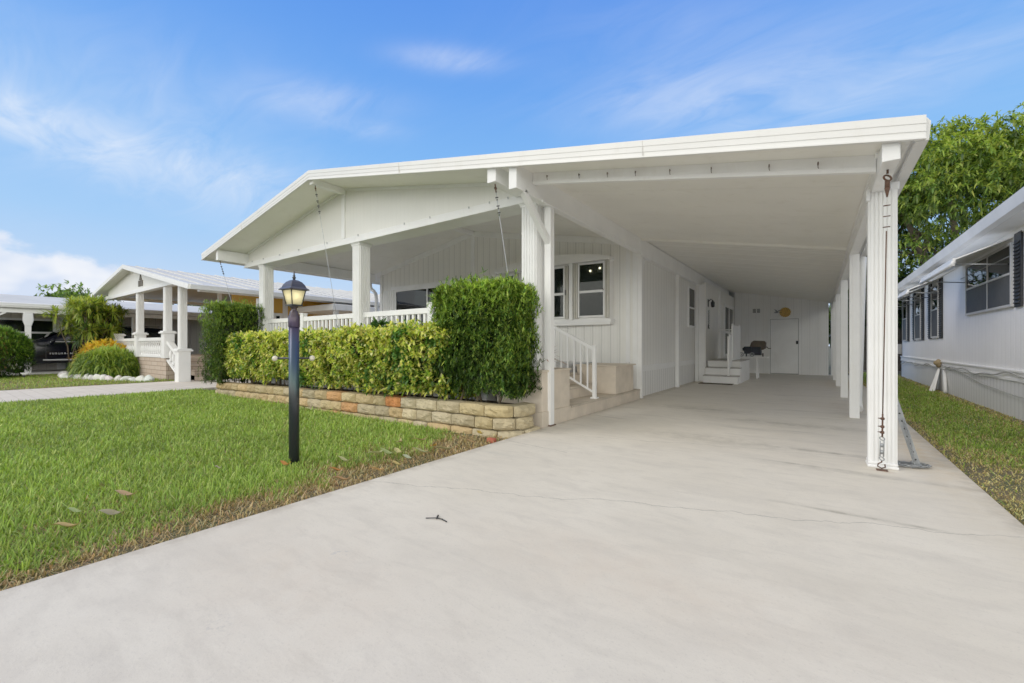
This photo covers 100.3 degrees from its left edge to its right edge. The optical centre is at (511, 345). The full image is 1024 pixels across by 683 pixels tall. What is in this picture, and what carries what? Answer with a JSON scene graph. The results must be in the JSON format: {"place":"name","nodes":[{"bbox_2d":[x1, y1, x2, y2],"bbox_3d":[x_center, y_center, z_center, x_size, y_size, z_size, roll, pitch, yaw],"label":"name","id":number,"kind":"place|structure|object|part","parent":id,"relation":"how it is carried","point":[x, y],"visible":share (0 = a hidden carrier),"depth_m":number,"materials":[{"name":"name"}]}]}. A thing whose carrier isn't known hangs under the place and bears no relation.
{"place":"outdoors","nodes":[
{"label":"outdoors","id":0,"kind":"place"},
{"bbox_2d":[1,369,69,375],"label":"carport slab","id":1,"kind":"structure","parent":0,"point":[39,372],"depth_m":17.27,"materials":[{"name":"grey concrete"}]},
{"bbox_2d":[2,325,176,371],"bbox_3d":[-18.444,0.083,18.521,2.355,1.935,5.990,0,0,36],"label":"parked car","id":2,"kind":"object","parent":1,"relation":"on","point":[51,347],"visible":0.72,"depth_m":17.29,"materials":[{"name":"paint"}]},
{"bbox_3d":[-17.976,-0.399,17.848,0.162,0.449,1.000,0,0,36],"label":"side window","id":3,"kind":"part","parent":2,"relation":"part of","materials":[{"name":"grey glass"}]},
{"bbox_3d":[-17.355,-0.424,18.719,0.163,0.442,1.000,0,0,36],"label":"side window","id":4,"kind":"part","parent":2,"relation":"part of","materials":[{"name":"black glass"}]},
{"bbox_3d":[-16.719,-0.429,19.622,0.176,0.427,1.050,0,0,36],"label":"side window","id":5,"kind":"part","parent":2,"relation":"part of","materials":[{"name":"black glass"}]},
{"bbox_2d":[0,294,211,372],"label":"neighbour home","id":6,"kind":"object","parent":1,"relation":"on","point":[19,313],"visible":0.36,"depth_m":18.60,"materials":[{"name":"white paint"}]},
{"bbox_2d":[0,317,55,339],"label":"window","id":7,"kind":"structure","parent":6,"relation":"in","point":[40,327],"depth_m":18.24,"materials":[{"name":"black glass"}]},
{"bbox_2d":[0,372,174,390],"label":"lawn","id":8,"kind":"structure","parent":0,"point":[52,383],"depth_m":12.16,"materials":[{"name":"plant"}]},
{"bbox_2d":[0,325,37,377],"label":"round bush","id":9,"kind":"object","parent":8,"relation":"on","point":[19,346],"visible":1,"depth_m":14.06,"materials":[{"name":"green plant"}]},
{"bbox_2d":[59,373,68,378],"bbox_3d":[-14.626,1.014,14.021,0.279,0.251,0.433,0,0,-26],"label":"edging stone","id":10,"kind":"object","parent":8,"relation":"on","point":[63,375],"visible":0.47,"depth_m":13.87,"materials":[{"name":"white stone"}]},
{"bbox_2d":[36,293,133,366],"bbox_3d":[-16.117,-0.496,16.451,2.453,3.115,2.775,0,0,-15],"label":"lady palm","id":11,"kind":"object","parent":8,"relation":"on","point":[94,317],"visible":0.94,"depth_m":15.86,"materials":[{"name":"green plant"}]},
{"bbox_2d":[93,374,100,379],"bbox_3d":[-12.962,1.015,13.371,0.330,0.253,0.208,0,0,22],"label":"edging stone","id":12,"kind":"object","parent":8,"relation":"on","point":[95,376],"visible":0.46,"depth_m":13.29,"materials":[{"name":"white stone"}]},
{"bbox_2d":[70,337,126,360],"bbox_3d":[-14.886,0.597,15.603,2.036,1.878,1.891,0,0,36],"label":"croton bush","id":13,"kind":"object","parent":8,"relation":"on","point":[93,344],"visible":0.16,"depth_m":15.32,"materials":[{"name":"yellow plant"}]},
{"bbox_2d":[65,343,140,378],"bbox_3d":[-13.720,0.860,14.544,2.436,2.020,2.287,0,0,36],"label":"fern bush","id":14,"kind":"object","parent":8,"relation":"on","point":[112,361],"visible":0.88,"depth_m":14.01,"materials":[{"name":"green plant"}]},
{"bbox_2d":[105,375,113,380],"bbox_3d":[-12.420,1.021,13.176,0.429,0.191,0.211,0,0,36],"label":"edging stone","id":15,"kind":"object","parent":8,"relation":"on","point":[108,377],"visible":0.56,"depth_m":13.06,"materials":[{"name":"white stone"}]},
{"bbox_2d":[120,376,131,380],"bbox_3d":[-11.807,1.047,13.056,0.288,0.215,0.273,0,0,36],"label":"edging stone","id":16,"kind":"object","parent":8,"relation":"on","point":[126,378],"visible":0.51,"depth_m":12.99,"materials":[{"name":"white stone"}]},
{"bbox_2d":[135,375,144,381],"bbox_3d":[-11.186,1.022,12.891,0.434,0.244,0.256,0,0,36],"label":"edging stone","id":17,"kind":"object","parent":8,"relation":"on","point":[140,378],"visible":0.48,"depth_m":12.81,"materials":[{"name":"white stone"}]},
{"bbox_2d":[144,375,154,381],"bbox_3d":[-10.914,1.017,12.844,0.399,0.273,0.240,0,0,36],"label":"edging stone","id":18,"kind":"object","parent":8,"relation":"on","point":[149,378],"visible":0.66,"depth_m":12.75,"materials":[{"name":"white stone"}]},
{"bbox_2d":[0,378,250,402],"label":"paver driveway","id":19,"kind":"structure","parent":0,"point":[41,393],"depth_m":10.24,"materials":[{"name":"grey concrete"}]},
{"bbox_2d":[0,387,510,590],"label":"front lawn","id":20,"kind":"structure","parent":0,"point":[187,530],"depth_m":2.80,"materials":[{"name":"plant"}]},
{"bbox_2d":[52,521,81,526],"bbox_3d":[-2.523,1.014,2.420,0.142,0.034,0.049,0,0,-14],"label":"fallen leaf","id":21,"kind":"object","parent":20,"relation":"on","point":[65,524],"visible":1,"depth_m":2.43,"materials":[{"name":"brown plant"}]},
{"bbox_2d":[68,507,84,511],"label":"fallen leaf","id":22,"kind":"object","parent":20,"relation":"on","point":[73,509],"visible":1,"depth_m":2.65,"materials":[{"name":"green plant"}]},
{"bbox_2d":[98,509,125,514],"bbox_3d":[-2.439,1.015,2.606,0.161,0.033,0.068,0,0,-2],"label":"fallen leaf","id":23,"kind":"object","parent":20,"relation":"on","point":[109,511],"visible":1,"depth_m":2.61,"materials":[{"name":"grey plant"}]},
{"bbox_2d":[115,490,137,495],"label":"fallen leaf","id":24,"kind":"object","parent":20,"relation":"on","point":[123,492],"visible":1,"depth_m":2.95,"materials":[{"name":"brown plant"}]},
{"bbox_2d":[196,296,265,389],"bbox_3d":[-6.334,-0.004,9.679,1.214,2.198,1.220,0,0,36],"label":"boxed hedge","id":25,"kind":"object","parent":20,"relation":"on","point":[225,319],"visible":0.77,"depth_m":9.43,"materials":[{"name":"green plant"}]},
{"bbox_2d":[272,272,314,464],"bbox_3d":[-1.961,0.217,3.843,0.244,1.766,0.281,0,0,36],"label":"lamp post","id":26,"kind":"object","parent":20,"relation":"on","point":[294,291],"visible":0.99,"depth_m":3.81,"materials":[{"name":"metal"}]},
{"bbox_2d":[332,476,349,479],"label":"fallen leaf","id":27,"kind":"object","parent":20,"relation":"on","point":[341,478],"visible":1,"depth_m":3.24,"materials":[{"name":"brown plant"}]},
{"bbox_2d":[368,450,382,453],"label":"fallen leaf","id":28,"kind":"object","parent":20,"relation":"on","point":[377,452],"visible":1,"depth_m":4.03,"materials":[{"name":"plant"}]},
{"bbox_2d":[215,382,539,437],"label":"retaining wall","id":29,"kind":"structure","parent":20,"relation":"on","point":[494,419],"depth_m":5.87,"materials":[{"name":"beige stone"}]},
{"bbox_2d":[250,382,513,403],"bbox_3d":[-3.052,0.818,7.519,7.765,0.086,0.765,0,0,36],"label":"planting bed","id":30,"kind":"object","parent":29,"relation":"on","point":[349,390],"visible":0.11,"depth_m":6.97,"materials":[{"name":"brown soil"}]},
{"bbox_2d":[209,317,475,399],"bbox_3d":[-3.741,0.227,7.915,7.753,1.296,1.024,0,0,36],"label":"variegated hedge","id":31,"kind":"object","parent":30,"relation":"on","point":[383,359],"visible":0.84,"depth_m":6.61,"materials":[{"name":"green plant"}]},
{"bbox_2d":[369,316,395,328],"bbox_3d":[-2.262,0.141,7.347,0.995,1.322,0.424,0,0,36],"label":"porch shrub","id":32,"kind":"object","parent":30,"relation":"on","point":[376,323],"visible":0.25,"depth_m":7.34,"materials":[{"name":"green plant"}]},
{"bbox_2d":[426,267,545,403],"bbox_3d":[-0.418,-0.095,5.592,1.758,1.803,0.888,0,0,36],"label":"podocarpus hedge","id":33,"kind":"object","parent":30,"relation":"on","point":[490,322],"visible":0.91,"depth_m":5.34,"materials":[{"name":"green plant"}]},
{"bbox_2d":[380,447,396,453],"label":"fallen leaf","id":34,"kind":"object","parent":20,"relation":"on","point":[386,451],"visible":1,"depth_m":4.08,"materials":[{"name":"green plant"}]},
{"bbox_2d":[433,445,454,449],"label":"fallen leaf","id":35,"kind":"object","parent":20,"relation":"on","point":[444,447],"visible":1,"depth_m":4.21,"materials":[{"name":"brown plant"}]},
{"bbox_2d":[487,437,495,442],"bbox_3d":[-0.229,1.064,4.800,0.100,0.052,0.060,0,0,36],"label":"brick piece","id":36,"kind":"object","parent":20,"relation":"on","point":[491,439],"visible":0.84,"depth_m":4.77,"materials":[{"name":"red brick"}]},
{"bbox_2d":[0,373,1023,682],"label":"driveway","id":37,"kind":"structure","parent":0,"point":[764,527],"depth_m":1.96,"materials":[{"name":"concrete"}]},
{"bbox_2d":[426,515,446,521],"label":"twig","id":38,"kind":"object","parent":37,"relation":"on","point":[436,518],"visible":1,"depth_m":2.58,"materials":[{"name":"wood"}]},
{"bbox_2d":[698,382,732,384],"bbox_3d":[5.556,1.041,11.653,0.830,0.014,0.320,0,0,36],"label":"doormat","id":39,"kind":"object","parent":37,"relation":"on","point":[715,383],"visible":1,"depth_m":11.63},
{"bbox_2d":[703,323,749,383],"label":"side steps","id":40,"kind":"structure","parent":37,"relation":"on","point":[733,368],"depth_m":12.06,"materials":[{"name":"white paint"}]},
{"bbox_2d":[740,356,768,378],"bbox_3d":[7.761,0.705,13.875,0.970,0.690,0.600,0,0,36],"label":"folding table","id":41,"kind":"object","parent":37,"relation":"on","point":[757,366],"visible":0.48,"depth_m":13.58,"materials":[{"name":"white paint"}]},
{"bbox_2d":[740,341,770,356],"bbox_3d":[7.863,0.101,13.828,0.872,0.521,0.458,0,0,36],"label":"portable grill","id":42,"kind":"object","parent":41,"relation":"on","point":[755,348],"visible":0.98,"depth_m":13.73,"materials":[{"name":"black metal"}]},
{"bbox_2d":[734,292,828,375],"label":"storage shed","id":43,"kind":"structure","parent":37,"relation":"on","point":[796,340],"depth_m":15.67,"materials":[{"name":"white paint"}]},
{"bbox_2d":[771,319,797,373],"bbox_3d":[9.971,0.029,15.658,0.862,1.982,0.119,0,0,36],"label":"door","id":44,"kind":"structure","parent":43,"relation":"in","point":[784,332],"depth_m":15.69,"materials":[{"name":"white paint"}]},
{"bbox_2d":[779,307,790,316],"bbox_3d":[10.011,-1.220,15.670,0.374,0.380,0.056,0,0,36],"label":"sun plaque","id":45,"kind":"object","parent":43,"relation":"attached to","point":[785,312],"visible":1,"depth_m":15.67,"materials":[{"name":"gold metal"}]},
{"bbox_2d":[898,400,920,465],"bbox_3d":[3.425,0.739,3.723,0.213,0.629,0.033,0,0,29],"label":"steel strut","id":46,"kind":"object","parent":37,"relation":"on","point":[900,418],"visible":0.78,"depth_m":3.71,"materials":[{"name":"metal"}]},
{"bbox_2d":[898,419,931,467],"bbox_3d":[3.451,0.843,3.719,0.295,0.419,0.184,0,0,36],"label":"metal bracket","id":47,"kind":"object","parent":37,"relation":"on","point":[906,464],"visible":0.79,"depth_m":3.67,"materials":[{"name":"metal"}]},
{"bbox_2d":[0,0,1023,345],"label":"sky","id":48,"kind":"structure","parent":0,"point":[142,133],"materials":[{"name":"blue"}]},
{"bbox_2d":[829,346,901,375],"bbox_3d":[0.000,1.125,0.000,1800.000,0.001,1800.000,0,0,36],"label":"ground","id":49,"kind":"structure","parent":0,"point":[900,372],"depth_m":22.90,"materials":[{"name":"green plant"}]},
{"bbox_2d":[34,280,123,301],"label":"canopy tree","id":50,"kind":"object","parent":49,"relation":"on","point":[59,293],"visible":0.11,"depth_m":43.04,"materials":[{"name":"green plant"}]},
{"bbox_2d":[91,264,379,381],"bbox_3d":[-8.448,-0.850,20.282,10.750,3.900,14.850,0,0,36],"label":"neighbour home","id":51,"kind":"object","parent":49,"relation":"on","point":[140,286],"visible":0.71,"depth_m":14.44,"materials":[{"name":"white paint"}]},
{"bbox_2d":[274,313,282,318],"bbox_3d":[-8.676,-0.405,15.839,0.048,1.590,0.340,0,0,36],"label":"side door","id":52,"kind":"structure","parent":51,"relation":"in","point":[276,315],"depth_m":15.85,"materials":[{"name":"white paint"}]},
{"bbox_2d":[201,115,930,470],"bbox_3d":[2.117,-0.982,12.810,12.730,4.164,15.302,0,0,36],"label":"mobile home","id":53,"kind":"object","parent":49,"relation":"on","point":[629,259],"visible":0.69,"depth_m":6.92,"materials":[{"name":"white paint"}]},
{"bbox_2d":[315,186,348,388],"bbox_3d":[-3.235,-1.028,7.681,0.570,3.656,0.039,0,0,-22],"label":"tie down cable","id":54,"kind":"object","parent":53,"relation":"hanging from","point":[317,200],"visible":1,"depth_m":7.63,"materials":[{"name":"metal"}]},
{"bbox_2d":[383,278,470,325],"bbox_3d":[-2.520,-0.720,12.096,3.540,2.060,0.059,0,0,36],"label":"sliding door","id":55,"kind":"structure","parent":53,"relation":"in","point":[415,296],"depth_m":12.42,"materials":[{"name":"white paint"}]},
{"bbox_2d":[494,184,507,272],"bbox_3d":[-0.036,-0.830,5.421,0.044,2.322,0.554,0,0,40],"label":"tie down cable","id":56,"kind":"object","parent":53,"relation":"hanging from","point":[495,187],"visible":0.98,"depth_m":5.27,"materials":[{"name":"metal"}]},
{"bbox_2d":[494,254,614,325],"bbox_3d":[0.843,-1.203,9.554,2.950,1.535,0.279,0,0,36],"label":"bow window","id":57,"kind":"structure","parent":53,"relation":"in","point":[583,283],"depth_m":9.04,"materials":[{"name":"white paint"}]},
{"bbox_2d":[687,286,695,327],"bbox_3d":[5.087,-1.080,12.113,0.048,1.140,0.780,0,0,36],"label":"window","id":58,"kind":"structure","parent":53,"relation":"in","point":[691,292],"depth_m":12.10,"materials":[{"name":"white paint"}]},
{"bbox_2d":[708,299,714,307],"bbox_3d":[5.907,-1.251,12.657,0.187,0.262,0.140,0,0,36],"label":"wall lantern","id":59,"kind":"object","parent":53,"relation":"attached to","point":[712,303],"depth_m":12.61,"materials":[{"name":"metal"}]},
{"bbox_2d":[723,303,733,356],"bbox_3d":[7.869,-0.530,15.519,0.048,1.840,1.900,0,0,36],"label":"side door","id":60,"kind":"structure","parent":53,"relation":"in","point":[728,311],"depth_m":15.12,"materials":[{"name":"white paint"}]},
{"bbox_2d":[876,169,891,471],"bbox_3d":[2.974,-0.136,3.406,0.078,2.371,0.518,0,0,36],"label":"tie down cable","id":61,"kind":"object","parent":53,"relation":"hanging from","point":[887,190],"visible":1,"depth_m":3.43,"materials":[{"name":"metal"}]},
{"bbox_2d":[829,265,918,347],"bbox_3d":[16.814,-1.342,20.096,4.672,4.799,5.137,0,0,-10],"label":"shade tree","id":62,"kind":"object","parent":49,"relation":"on","point":[903,276],"visible":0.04,"depth_m":18.84,"materials":[{"name":"green plant"}]},
{"bbox_2d":[848,101,1023,294],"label":"mango tree","id":63,"kind":"object","parent":49,"relation":"on","point":[953,170],"visible":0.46,"depth_m":12.45,"materials":[{"name":"green plant"}]},
{"bbox_2d":[898,187,1023,420],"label":"neighbour home","id":64,"kind":"object","parent":49,"relation":"on","point":[962,298],"visible":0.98,"depth_m":7.78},
{"bbox_2d":[902,296,909,341],"bbox_3d":[13.218,-0.870,14.353,0.048,1.480,1.170,0,0,36],"label":"window","id":65,"kind":"structure","parent":64,"relation":"in","point":[905,310],"depth_m":14.15,"materials":[{"name":"glass"}]},
{"bbox_2d":[912,288,923,340],"bbox_3d":[11.978,-0.880,12.621,0.048,1.460,1.630,0,0,36],"label":"window","id":66,"kind":"structure","parent":64,"relation":"in","point":[918,306],"depth_m":12.47,"materials":[{"name":"glass"}]},
{"bbox_2d":[927,278,942,338],"bbox_3d":[10.669,-0.890,10.792,0.048,1.440,1.530,0,0,36],"label":"window","id":67,"kind":"structure","parent":64,"relation":"in","point":[935,302],"depth_m":10.67,"materials":[{"name":"metal"}]},
{"bbox_2d":[965,230,1023,315],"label":"window","id":68,"kind":"structure","parent":64,"relation":"in","point":[994,287],"depth_m":6.98,"materials":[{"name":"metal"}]},
{"bbox_2d":[848,370,1023,524],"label":"side yard","id":69,"kind":"structure","parent":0,"point":[993,487],"depth_m":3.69,"materials":[{"name":"green plant"}]},
{"bbox_2d":[929,368,946,393],"bbox_3d":[10.083,0.799,10.168,0.282,0.578,1.226,0,0,36],"label":"tapered panel","id":70,"kind":"object","parent":69,"relation":"on","point":[934,384],"visible":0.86,"depth_m":10.13,"materials":[{"name":"white paint"}]},
{"bbox_2d":[933,359,941,367],"bbox_3d":[10.254,0.430,10.307,0.158,0.210,0.225,0,0,36],"label":"float ball","id":71,"kind":"object","parent":70,"relation":"on","point":[938,363],"visible":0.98,"depth_m":10.24,"materials":[{"name":"beige plastic"}]}
]}

